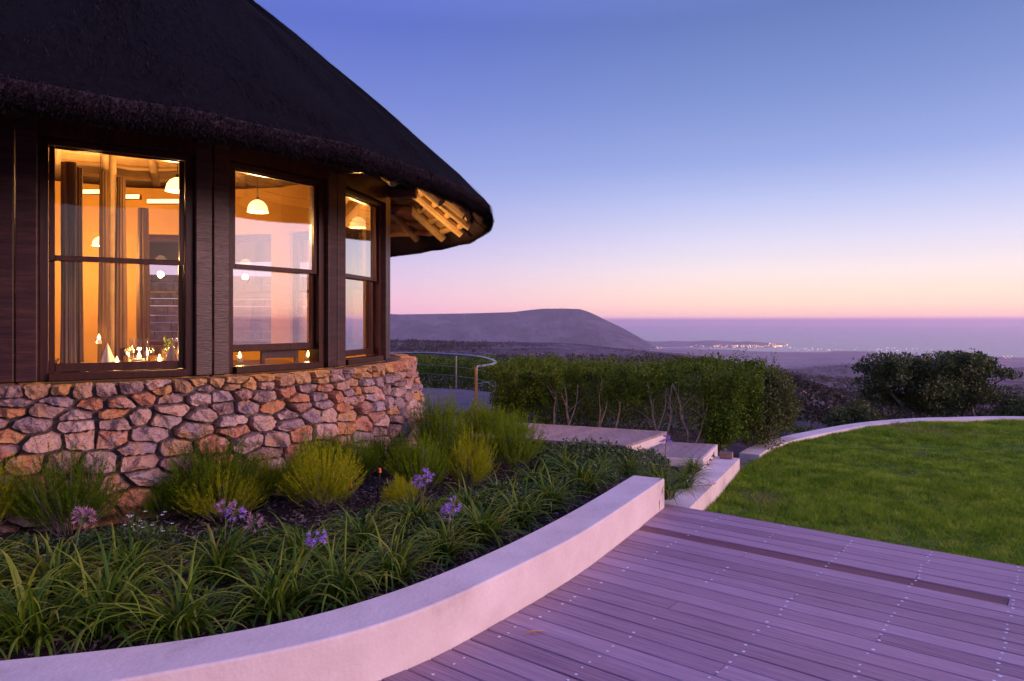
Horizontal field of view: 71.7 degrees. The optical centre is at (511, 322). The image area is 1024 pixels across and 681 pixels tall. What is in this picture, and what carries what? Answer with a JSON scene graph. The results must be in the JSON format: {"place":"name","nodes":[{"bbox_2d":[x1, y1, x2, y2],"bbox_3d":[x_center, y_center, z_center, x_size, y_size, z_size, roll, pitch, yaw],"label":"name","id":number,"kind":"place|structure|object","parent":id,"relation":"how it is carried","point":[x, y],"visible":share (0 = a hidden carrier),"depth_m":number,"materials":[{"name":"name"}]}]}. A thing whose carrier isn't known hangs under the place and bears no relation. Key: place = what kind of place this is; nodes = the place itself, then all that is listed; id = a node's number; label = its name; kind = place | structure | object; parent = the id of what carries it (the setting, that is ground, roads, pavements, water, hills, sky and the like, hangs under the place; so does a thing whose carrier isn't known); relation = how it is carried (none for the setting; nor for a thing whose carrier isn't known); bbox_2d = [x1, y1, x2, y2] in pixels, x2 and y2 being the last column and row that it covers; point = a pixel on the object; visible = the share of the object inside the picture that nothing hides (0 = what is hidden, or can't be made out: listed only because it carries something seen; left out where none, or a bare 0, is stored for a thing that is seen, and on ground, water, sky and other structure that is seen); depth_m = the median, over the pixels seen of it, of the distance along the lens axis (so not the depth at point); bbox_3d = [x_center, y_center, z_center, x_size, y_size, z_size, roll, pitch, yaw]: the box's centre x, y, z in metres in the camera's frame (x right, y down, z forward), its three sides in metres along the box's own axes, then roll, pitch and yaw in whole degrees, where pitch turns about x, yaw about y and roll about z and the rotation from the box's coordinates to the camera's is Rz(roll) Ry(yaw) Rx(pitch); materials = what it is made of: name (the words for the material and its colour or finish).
{"place":"outdoors","nodes":[
{"label":"outdoors","id":0,"kind":"place"},
{"bbox_2d":[0,445,715,660],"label":"planting bed","id":1,"kind":"object","parent":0,"point":[270,517],"visible":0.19,"depth_m":5.12,"materials":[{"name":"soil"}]},
{"bbox_2d":[0,449,38,524],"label":"feathery shrub","id":2,"kind":"object","parent":1,"relation":"on","point":[5,509],"visible":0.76,"depth_m":5.15,"materials":[{"name":"green plant"}]},
{"bbox_2d":[0,566,49,659],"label":"strap leaf plant","id":3,"kind":"object","parent":1,"relation":"on","point":[3,654],"visible":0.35,"depth_m":3.29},
{"bbox_2d":[0,531,62,594],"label":"strap leaf plant","id":4,"kind":"object","parent":1,"relation":"on","point":[3,575],"visible":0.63,"depth_m":4.08,"materials":[{"name":"plant"}]},
{"bbox_2d":[3,438,135,536],"bbox_3d":[-3.298,1.214,5.293,0.848,0.757,0.835,0,0,0],"label":"feathery shrub","id":5,"kind":"object","parent":1,"relation":"on","point":[81,497],"visible":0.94,"depth_m":5.18,"materials":[{"name":"green plant"}]},
{"bbox_2d":[0,548,141,659],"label":"strap leaf plant","id":6,"kind":"object","parent":1,"relation":"on","point":[35,623],"visible":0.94,"depth_m":3.36,"materials":[{"name":"plant"}]},
{"bbox_2d":[0,506,142,600],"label":"strap leaf plant","id":7,"kind":"object","parent":1,"relation":"on","point":[43,567],"visible":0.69,"depth_m":4.10,"materials":[{"name":"green plant"}]},
{"bbox_2d":[0,527,206,656],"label":"strap leaf plant","id":8,"kind":"object","parent":1,"relation":"on","point":[99,630],"visible":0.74,"depth_m":3.56,"materials":[{"name":"plant"}]},
{"bbox_2d":[91,502,119,525],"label":"feathery shrub","id":9,"kind":"object","parent":1,"relation":"on","point":[103,518],"visible":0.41,"depth_m":5.50,"materials":[{"name":"green plant"}]},
{"bbox_2d":[42,521,204,605],"bbox_3d":[-2.335,1.417,4.267,0.965,0.470,1.011,0,0,0],"label":"strap leaf plant","id":10,"kind":"object","parent":1,"relation":"on","point":[120,557],"visible":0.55,"depth_m":4.22,"materials":[{"name":"plant"}]},
{"bbox_2d":[101,498,154,523],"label":"feathery shrub","id":11,"kind":"object","parent":1,"relation":"on","point":[119,515],"visible":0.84,"depth_m":5.52,"materials":[{"name":"green plant"}]},
{"bbox_2d":[117,511,173,557],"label":"white flowered plant","id":12,"kind":"object","parent":1,"relation":"on","point":[138,537],"visible":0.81,"depth_m":4.63,"materials":[{"name":"green plant"}]},
{"bbox_2d":[140,470,186,518],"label":"feathery shrub","id":13,"kind":"object","parent":1,"relation":"on","point":[154,502],"visible":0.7,"depth_m":5.65,"materials":[{"name":"green plant"}]},
{"bbox_2d":[58,533,277,650],"bbox_3d":[-1.689,1.403,3.611,0.973,0.533,0.924,0,0,19],"label":"strap leaf plant","id":14,"kind":"object","parent":1,"relation":"on","point":[181,626],"visible":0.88,"depth_m":3.56,"materials":[{"name":"plant"}]},
{"bbox_2d":[154,419,266,515],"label":"feathery shrub","id":15,"kind":"object","parent":1,"relation":"on","point":[203,469],"visible":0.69,"depth_m":5.73,"materials":[{"name":"green plant"}]},
{"bbox_2d":[141,498,291,599],"bbox_3d":[-1.797,1.348,4.337,0.988,0.544,0.923,0,0,0],"label":"strap leaf plant","id":16,"kind":"object","parent":1,"relation":"on","point":[222,560],"visible":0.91,"depth_m":4.28,"materials":[{"name":"green plant"}]},
{"bbox_2d":[169,453,273,521],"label":"feathery shrub","id":17,"kind":"object","parent":1,"relation":"on","point":[200,506],"visible":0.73,"depth_m":5.62,"materials":[{"name":"green plant"}]},
{"bbox_2d":[0,0,494,532],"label":"thatched house","id":18,"kind":"structure","parent":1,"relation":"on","point":[228,110],"depth_m":6.24,"materials":[{"name":"brown wood"}]},
{"bbox_2d":[60,161,76,362],"bbox_3d":[-3.884,-0.400,6.200,0.150,2.000,0.088,0,0,0],"label":"curtain","id":19,"kind":"object","parent":18,"relation":"hanging from","point":[68,268],"visible":0.77,"depth_m":6.17,"materials":[{"name":"fabric"}]},
{"bbox_2d":[76,167,83,362],"bbox_3d":[-4.098,-0.430,6.700,0.094,2.060,0.095,0,0,0],"label":"curtain","id":20,"kind":"object","parent":18,"relation":"hanging from","point":[79,292],"visible":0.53,"depth_m":6.68,"materials":[{"name":"fabric"}]},
{"bbox_2d":[83,189,98,194],"bbox_3d":[-6.678,-2.076,11.295,0.313,0.080,0.070,0,0,0],"label":"light strip","id":21,"kind":"object","parent":18,"relation":"attached to","point":[90,191],"visible":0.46,"depth_m":11.26,"materials":[{"name":"white plastic"}]},
{"bbox_2d":[109,155,115,358],"bbox_3d":[-4.905,-0.522,8.700,0.090,3.555,0.090,0,0,0],"label":"timber post","id":22,"kind":"object","parent":18,"relation":"on","point":[112,211],"visible":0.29,"depth_m":8.66,"materials":[{"name":"brown wood"}]},
{"bbox_2d":[97,171,109,361],"bbox_3d":[-4.953,-0.285,8.603,0.142,3.070,0.141,0,0,0],"label":"curtain","id":23,"kind":"object","parent":22,"relation":"hanging from","point":[103,309],"visible":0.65,"depth_m":8.56,"materials":[{"name":"fabric"}]},
{"bbox_2d":[115,176,126,361],"bbox_3d":[-4.800,-0.265,8.700,0.137,3.030,0.135,0,0,0],"label":"curtain","id":24,"kind":"object","parent":22,"relation":"hanging from","point":[121,304],"visible":0.69,"depth_m":8.66,"materials":[{"name":"fabric"}]},
{"bbox_2d":[39,137,192,381],"bbox_3d":[-3.365,-0.510,6.074,1.150,1.980,0.210,0,0,-33],"label":"window","id":25,"kind":"structure","parent":18,"relation":"in","point":[49,371],"depth_m":5.99,"materials":[{"name":"brown wood"}]},
{"bbox_2d":[126,194,141,199],"bbox_3d":[-6.072,-1.998,11.295,0.300,0.080,0.070,0,0,0],"label":"light strip","id":26,"kind":"object","parent":18,"relation":"attached to","point":[133,196],"visible":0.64,"depth_m":11.26,"materials":[{"name":"white plastic"}]},
{"bbox_2d":[119,347,161,361],"bbox_3d":[-4.051,0.767,7.653,0.420,0.975,0.426,0,0,-17],"label":"dining chair","id":27,"kind":"object","parent":18,"relation":"on","point":[143,351],"visible":0.09,"depth_m":7.83,"materials":[{"name":"brown wood"}]},
{"bbox_2d":[136,208,149,360],"bbox_3d":[-5.834,-0.275,11.203,0.194,3.050,0.194,0,0,0],"label":"curtain","id":28,"kind":"object","parent":18,"relation":"hanging from","point":[142,304],"visible":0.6,"depth_m":11.14,"materials":[{"name":"fabric"}]},
{"bbox_2d":[147,199,178,203],"bbox_3d":[-5.507,-1.924,11.295,0.613,0.080,0.070,0,0,0],"label":"light strip","id":29,"kind":"object","parent":18,"relation":"attached to","point":[162,201],"visible":0.64,"depth_m":11.26,"materials":[{"name":"white plastic"}]},
{"bbox_2d":[149,237,178,348],"bbox_3d":[-6.045,-0.510,12.660,1.150,1.980,0.210,0,0,-11],"label":"window frame","id":30,"kind":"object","parent":18,"relation":"in","point":[151,239],"depth_m":12.56,"materials":[{"name":"brown wood"}]},
{"bbox_2d":[165,163,178,192],"bbox_3d":[-3.542,-2.192,7.500,0.240,1.616,0.240,0,0,0],"label":"pendant lamp","id":31,"kind":"object","parent":18,"relation":"hanging from","point":[172,185],"visible":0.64,"depth_m":7.42,"materials":[{"name":"white"}]},
{"bbox_2d":[233,237,270,344],"bbox_3d":[-4.631,-0.510,12.651,1.150,1.980,0.210,0,0,12],"label":"window frame","id":32,"kind":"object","parent":18,"relation":"in","point":[255,239],"depth_m":12.58,"materials":[{"name":"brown wood"}]},
{"bbox_2d":[247,176,267,213],"bbox_3d":[-2.980,-2.144,8.300,0.240,1.712,0.240,0,0,0],"label":"pendant lamp","id":33,"kind":"object","parent":18,"relation":"hanging from","point":[257,206],"visible":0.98,"depth_m":8.24,"materials":[{"name":"white"}]},
{"bbox_2d":[233,359,289,365],"bbox_3d":[-2.980,0.853,8.050,0.840,0.805,0.840,0,0,-29],"label":"dining table","id":34,"kind":"object","parent":18,"relation":"on","point":[251,362],"visible":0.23,"depth_m":8.00,"materials":[{"name":"brown wood"}]},
{"bbox_2d":[229,161,323,373],"bbox_3d":[-2.358,-0.510,7.068,0.210,1.980,1.150,0,0,34],"label":"window","id":35,"kind":"structure","parent":18,"relation":"in","point":[315,344],"depth_m":7.28,"materials":[{"name":"brown wood"}]},
{"bbox_2d":[260,350,297,363],"bbox_3d":[-2.548,0.767,7.448,0.426,0.975,0.420,0,0,42],"label":"dining chair","id":36,"kind":"object","parent":18,"relation":"on","point":[264,355],"visible":0.02,"depth_m":7.29,"materials":[{"name":"brown wood"}]},
{"bbox_2d":[293,234,308,349],"bbox_3d":[-3.341,-0.510,12.091,1.085,1.980,0.678,0,0,7],"label":"window","id":37,"kind":"structure","parent":18,"relation":"in","point":[300,242],"depth_m":12.30,"materials":[{"name":"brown glass"}]},
{"bbox_2d":[346,188,383,364],"bbox_3d":[-1.834,-0.510,8.374,0.350,1.980,1.163,0,0,7],"label":"window","id":38,"kind":"structure","parent":18,"relation":"in","point":[363,213],"depth_m":8.53,"materials":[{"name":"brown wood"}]},
{"bbox_2d":[163,529,350,635],"bbox_3d":[-1.331,1.394,3.816,1.010,0.526,1.061,0,0,0],"label":"strap leaf plant","id":39,"kind":"object","parent":1,"relation":"on","point":[276,601],"visible":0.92,"depth_m":3.79,"materials":[{"name":"green plant"}]},
{"bbox_2d":[240,444,289,500],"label":"feathery shrub","id":40,"kind":"object","parent":1,"relation":"on","point":[267,480],"visible":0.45,"depth_m":6.11,"materials":[{"name":"green plant"}]},
{"bbox_2d":[271,453,307,499],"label":"feathery shrub","id":41,"kind":"object","parent":1,"relation":"on","point":[283,470],"visible":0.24,"depth_m":6.19,"materials":[{"name":"green plant"}]},
{"bbox_2d":[237,512,368,583],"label":"strap leaf plant","id":42,"kind":"object","parent":1,"relation":"on","point":[288,544],"visible":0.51,"depth_m":4.56,"materials":[{"name":"plant"}]},
{"bbox_2d":[283,421,344,480],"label":"feathery shrub","id":43,"kind":"object","parent":1,"relation":"on","point":[316,446],"visible":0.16,"depth_m":6.62,"materials":[{"name":"green plant"}]},
{"bbox_2d":[275,434,366,508],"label":"feathery shrub","id":44,"kind":"object","parent":1,"relation":"on","point":[310,473],"visible":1,"depth_m":5.77,"materials":[{"name":"green plant"}]},
{"bbox_2d":[246,513,411,620],"bbox_3d":[-1.019,1.413,3.998,0.946,0.602,1.106,0,0,0],"label":"strap leaf plant","id":45,"kind":"object","parent":1,"relation":"on","point":[349,587],"visible":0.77,"depth_m":3.98,"materials":[{"name":"plant"}]},
{"bbox_2d":[0,435,670,567],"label":"ground cover","id":46,"kind":"object","parent":1,"relation":"on","point":[617,451],"visible":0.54,"depth_m":5.46,"materials":[{"name":"green plant"}]},
{"bbox_2d":[311,424,382,483],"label":"feathery shrub","id":47,"kind":"object","parent":1,"relation":"on","point":[365,463],"visible":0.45,"depth_m":6.77,"materials":[{"name":"green plant"}]},
{"bbox_2d":[320,500,408,555],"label":"strap leaf plant","id":48,"kind":"object","parent":1,"relation":"on","point":[367,526],"visible":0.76,"depth_m":4.83,"materials":[{"name":"plant"}]},
{"bbox_2d":[376,468,380,503],"bbox_3d":[-1.142,1.423,6.051,0.051,0.356,0.025,0,0,0],"label":"garden stake","id":49,"kind":"object","parent":1,"relation":"on","point":[379,471],"visible":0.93,"depth_m":6.04,"materials":[{"name":"black plastic"}]},
{"bbox_2d":[360,422,407,476],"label":"feathery shrub","id":50,"kind":"object","parent":1,"relation":"on","point":[390,445],"visible":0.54,"depth_m":7.33,"materials":[{"name":"green plant"}]},
{"bbox_2d":[322,504,464,593],"bbox_3d":[-0.713,1.388,4.241,0.888,0.472,0.897,0,0,0],"label":"strap leaf plant","id":51,"kind":"object","parent":1,"relation":"on","point":[393,561],"visible":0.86,"depth_m":4.27,"materials":[{"name":"plant"}]},
{"bbox_2d":[379,474,422,504],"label":"feathery shrub","id":52,"kind":"object","parent":1,"relation":"on","point":[401,489],"visible":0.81,"depth_m":5.87,"materials":[{"name":"green plant"}]},
{"bbox_2d":[371,468,455,540],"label":"strap leaf plant","id":53,"kind":"object","parent":1,"relation":"on","point":[414,511],"visible":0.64,"depth_m":5.34,"materials":[{"name":"green plant"}]},
{"bbox_2d":[381,423,456,493],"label":"feathery shrub","id":54,"kind":"object","parent":1,"relation":"on","point":[421,460],"visible":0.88,"depth_m":6.42,"materials":[{"name":"green plant"}]},
{"bbox_2d":[404,385,474,452],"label":"feathery shrub","id":55,"kind":"object","parent":1,"relation":"on","point":[433,426],"visible":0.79,"depth_m":8.09,"materials":[{"name":"green plant"}]},
{"bbox_2d":[398,495,495,574],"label":"strap leaf plant","id":56,"kind":"object","parent":1,"relation":"on","point":[449,549],"visible":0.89,"depth_m":4.68,"materials":[{"name":"green plant"}]},
{"bbox_2d":[433,422,474,473],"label":"feathery shrub","id":57,"kind":"object","parent":1,"relation":"on","point":[445,443],"visible":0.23,"depth_m":7.15,"materials":[{"name":"green plant"}]},
{"bbox_2d":[424,467,501,517],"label":"strap leaf plant","id":58,"kind":"object","parent":1,"relation":"on","point":[463,496],"visible":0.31,"depth_m":5.76,"materials":[{"name":"plant"}]},
{"bbox_2d":[445,421,501,489],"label":"feathery shrub","id":59,"kind":"object","parent":1,"relation":"on","point":[472,468],"visible":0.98,"depth_m":6.59,"materials":[{"name":"green plant"}]},
{"bbox_2d":[417,487,535,548],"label":"strap leaf plant","id":60,"kind":"object","parent":1,"relation":"on","point":[476,515],"visible":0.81,"depth_m":5.07,"materials":[{"name":"plant"}]},
{"bbox_2d":[459,390,515,438],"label":"feathery shrub","id":61,"kind":"object","parent":1,"relation":"on","point":[480,415],"visible":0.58,"depth_m":8.82,"materials":[{"name":"green plant"}]},
{"bbox_2d":[466,467,534,510],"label":"strap leaf plant","id":62,"kind":"object","parent":1,"relation":"on","point":[492,483],"visible":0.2,"depth_m":6.20,"materials":[{"name":"plant"}]},
{"bbox_2d":[489,407,531,433],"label":"feathery shrub","id":63,"kind":"object","parent":1,"relation":"on","point":[511,421],"visible":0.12,"depth_m":8.81,"materials":[{"name":"green plant"}]},
{"bbox_2d":[475,403,548,473],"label":"feathery shrub","id":64,"kind":"object","parent":1,"relation":"on","point":[520,446],"visible":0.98,"depth_m":7.19,"materials":[{"name":"green plant"}]},
{"bbox_2d":[482,474,569,537],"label":"strap leaf plant","id":65,"kind":"object","parent":1,"relation":"on","point":[522,520],"visible":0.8,"depth_m":5.53,"materials":[{"name":"plant"}]},
{"bbox_2d":[493,457,572,492],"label":"strap leaf plant","id":66,"kind":"object","parent":1,"relation":"on","point":[530,474],"visible":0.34,"depth_m":6.60,"materials":[{"name":"plant"}]},
{"bbox_2d":[513,457,595,517],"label":"strap leaf plant","id":67,"kind":"object","parent":1,"relation":"on","point":[542,486],"visible":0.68,"depth_m":5.98,"materials":[{"name":"plant"}]},
{"bbox_2d":[535,440,596,474],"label":"strap leaf plant","id":68,"kind":"object","parent":1,"relation":"on","point":[559,464],"visible":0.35,"depth_m":7.08,"materials":[{"name":"plant"}]},
{"bbox_2d":[548,457,625,499],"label":"strap leaf plant","id":69,"kind":"object","parent":1,"relation":"on","point":[584,475],"visible":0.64,"depth_m":6.55,"materials":[{"name":"plant"}]},
{"bbox_2d":[577,443,625,473],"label":"grassy plant","id":70,"kind":"object","parent":1,"relation":"on","point":[601,461],"visible":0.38,"depth_m":7.25,"materials":[{"name":"green plant"}]},
{"bbox_2d":[604,450,652,475],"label":"grassy plant","id":71,"kind":"object","parent":1,"relation":"on","point":[632,469],"visible":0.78,"depth_m":7.33,"materials":[{"name":"green plant"}]},
{"bbox_2d":[623,434,689,482],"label":"grassy plant","id":72,"kind":"object","parent":1,"relation":"on","point":[655,469],"visible":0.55,"depth_m":7.03,"materials":[{"name":"green plant"}]},
{"bbox_2d":[640,463,700,509],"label":"grassy plant","id":73,"kind":"object","parent":1,"relation":"on","point":[668,489],"visible":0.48,"depth_m":6.20,"materials":[{"name":"green plant"}]},
{"bbox_2d":[638,442,717,468],"bbox_3d":[1.938,1.645,8.242,0.692,0.311,1.214,0,0,25],"label":"step","id":74,"kind":"object","parent":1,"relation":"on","point":[689,450],"visible":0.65,"depth_m":8.16,"materials":[{"name":"white concrete"}]},
{"bbox_2d":[655,458,711,494],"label":"grassy plant","id":75,"kind":"object","parent":1,"relation":"on","point":[691,481],"visible":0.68,"depth_m":6.82,"materials":[{"name":"green plant"}]},
{"bbox_2d":[673,451,723,473],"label":"grassy plant","id":76,"kind":"object","parent":1,"relation":"on","point":[694,466],"visible":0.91,"depth_m":7.45,"materials":[{"name":"green plant"}]},
{"bbox_2d":[150,308,658,350],"bbox_3d":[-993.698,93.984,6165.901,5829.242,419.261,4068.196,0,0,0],"label":"mountain","id":77,"kind":"structure","parent":0,"point":[572,326],"depth_m":5520.19,"materials":[{"name":"stone"}]},
{"bbox_2d":[421,388,512,418],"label":"terrace","id":78,"kind":"structure","parent":0,"point":[463,396],"depth_m":15.04,"materials":[{"name":"concrete"}]},
{"bbox_2d":[150,275,308,341],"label":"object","id":79,"kind":"structure","parent":78,"relation":"on","point":[166,306],"depth_m":15.87,"materials":[{"name":"grey"}]},
{"bbox_2d":[390,352,496,409],"bbox_3d":[-1.911,1.188,15.745,2.752,0.865,6.792,0,0,-43],"label":"terrace railing","id":80,"kind":"object","parent":78,"relation":"on","point":[476,372],"visible":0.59,"depth_m":16.57,"materials":[{"name":"metal"}]},
{"bbox_2d":[417,419,666,456],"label":"path","id":81,"kind":"structure","parent":0,"point":[644,439],"depth_m":8.66,"materials":[{"name":"grey concrete"}]},
{"bbox_2d":[150,0,1023,325],"label":"sky","id":82,"kind":"structure","parent":0,"point":[635,162],"materials":[{"name":"blue"}]},
{"bbox_2d":[479,349,778,443],"bbox_3d":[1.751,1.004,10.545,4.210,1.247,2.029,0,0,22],"label":"hedge","id":83,"kind":"object","parent":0,"point":[528,384],"visible":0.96,"depth_m":10.12,"materials":[{"name":"green plant"}]},
{"bbox_2d":[380,504,1023,680],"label":"deck","id":84,"kind":"structure","parent":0,"point":[667,592],"depth_m":3.85,"materials":[{"name":"wood"}]},
{"bbox_2d":[0,475,663,680],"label":"garden wall","id":85,"kind":"structure","parent":84,"relation":"on","point":[381,638],"depth_m":3.28,"materials":[{"name":"paint"}]},
{"bbox_2d":[390,341,1023,457],"bbox_3d":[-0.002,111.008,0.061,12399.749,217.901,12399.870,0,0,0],"label":"hills","id":86,"kind":"structure","parent":0,"point":[809,360],"depth_m":967.78,"materials":[{"name":"plant"}]},
{"bbox_2d":[410,354,663,425],"bbox_3d":[-1.012,1.418,17.561,10.914,1.206,5.127,0,0,38],"label":"hedge","id":87,"kind":"object","parent":86,"relation":"on","point":[468,383],"visible":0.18,"depth_m":18.31,"materials":[{"name":"green plant"}]},
{"bbox_2d":[390,338,1023,425],"bbox_3d":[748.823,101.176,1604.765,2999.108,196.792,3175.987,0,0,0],"label":"hillside scrub","id":88,"kind":"object","parent":86,"relation":"on","point":[818,411],"visible":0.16,"depth_m":262.17,"materials":[{"name":"green plant"}]},
{"bbox_2d":[772,422,820,432],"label":"bush","id":89,"kind":"object","parent":86,"relation":"on","point":[801,429],"visible":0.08,"depth_m":13.98,"materials":[{"name":"green plant"}]},
{"bbox_2d":[821,398,886,427],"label":"bush","id":90,"kind":"object","parent":86,"relation":"on","point":[849,414],"visible":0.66,"depth_m":15.62,"materials":[{"name":"green plant"}]},
{"bbox_2d":[739,416,1023,468],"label":"lawn kerb","id":91,"kind":"structure","parent":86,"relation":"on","point":[752,452],"depth_m":11.12,"materials":[{"name":"paint"}]},
{"bbox_2d":[845,348,1022,417],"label":"milkwood tree","id":92,"kind":"object","parent":86,"relation":"on","point":[929,380],"visible":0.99,"depth_m":19.45,"materials":[{"name":"green plant"}]},
{"bbox_2d":[987,393,1023,415],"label":"bush","id":93,"kind":"object","parent":86,"relation":"on","point":[1016,408],"visible":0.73,"depth_m":18.51,"materials":[{"name":"green plant"}]},
{"bbox_2d":[649,340,783,347],"bbox_3d":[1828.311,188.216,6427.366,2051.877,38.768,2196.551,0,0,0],"label":"headland","id":94,"kind":"structure","parent":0,"point":[713,343],"depth_m":5996.56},
{"bbox_2d":[719,450,732,458],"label":"wooden block","id":95,"kind":"structure","parent":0,"point":[726,454],"depth_m":8.30,"materials":[{"name":"wood"}]},
{"bbox_2d":[739,364,803,449],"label":"bush","id":96,"kind":"object","parent":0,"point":[781,405],"visible":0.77,"depth_m":9.67,"materials":[{"name":"green plant"}]},
{"bbox_2d":[619,326,1023,357],"bbox_3d":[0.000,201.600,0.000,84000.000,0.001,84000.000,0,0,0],"label":"sea","id":97,"kind":"structure","parent":0,"point":[1000,341],"depth_m":9304.40,"materials":[{"name":"blue"}]},
{"bbox_2d":[703,418,1023,565],"bbox_3d":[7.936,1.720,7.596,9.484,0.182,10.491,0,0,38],"label":"grass","id":98,"kind":"structure","parent":0,"point":[927,514],"depth_m":7.58,"materials":[{"name":"plant"}]},
{"bbox_2d":[664,456,739,510],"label":"step wall","id":99,"kind":"structure","parent":98,"relation":"on","point":[723,475],"depth_m":7.17,"materials":[{"name":"paint"}]},
{"bbox_2d":[697,398,743,451],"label":"bush","id":100,"kind":"object","parent":98,"relation":"on","point":[721,427],"visible":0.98,"depth_m":9.07,"materials":[{"name":"green plant"}]},
{"bbox_3d":[-3.700,0.853,6.950,0.840,0.805,0.840,0,0,-29],"label":"dining table","id":101,"kind":"object","parent":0,"visible":0},
{"bbox_2d":[100,343,114,361],"bbox_3d":[-3.838,0.325,6.726,0.167,0.250,0.163,0,0,0],"label":"napkin","id":102,"kind":"object","parent":101,"relation":"on","point":[107,355],"visible":0.53,"depth_m":6.69,"materials":[{"name":"fabric"}]},
{"bbox_2d":[128,339,149,361],"bbox_3d":[-3.554,0.305,6.750,0.180,0.290,0.180,0,0,0],"label":"candle","id":103,"kind":"object","parent":101,"relation":"on","point":[138,357],"visible":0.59,"depth_m":6.73,"materials":[{"name":"white wax"}]},
{"bbox_2d":[165,344,177,360],"bbox_3d":[-3.182,0.325,6.626,0.167,0.250,0.163,0,0,0],"label":"napkin","id":104,"kind":"object","parent":101,"relation":"on","point":[171,355],"visible":0.52,"depth_m":6.59,"materials":[{"name":"fabric"}]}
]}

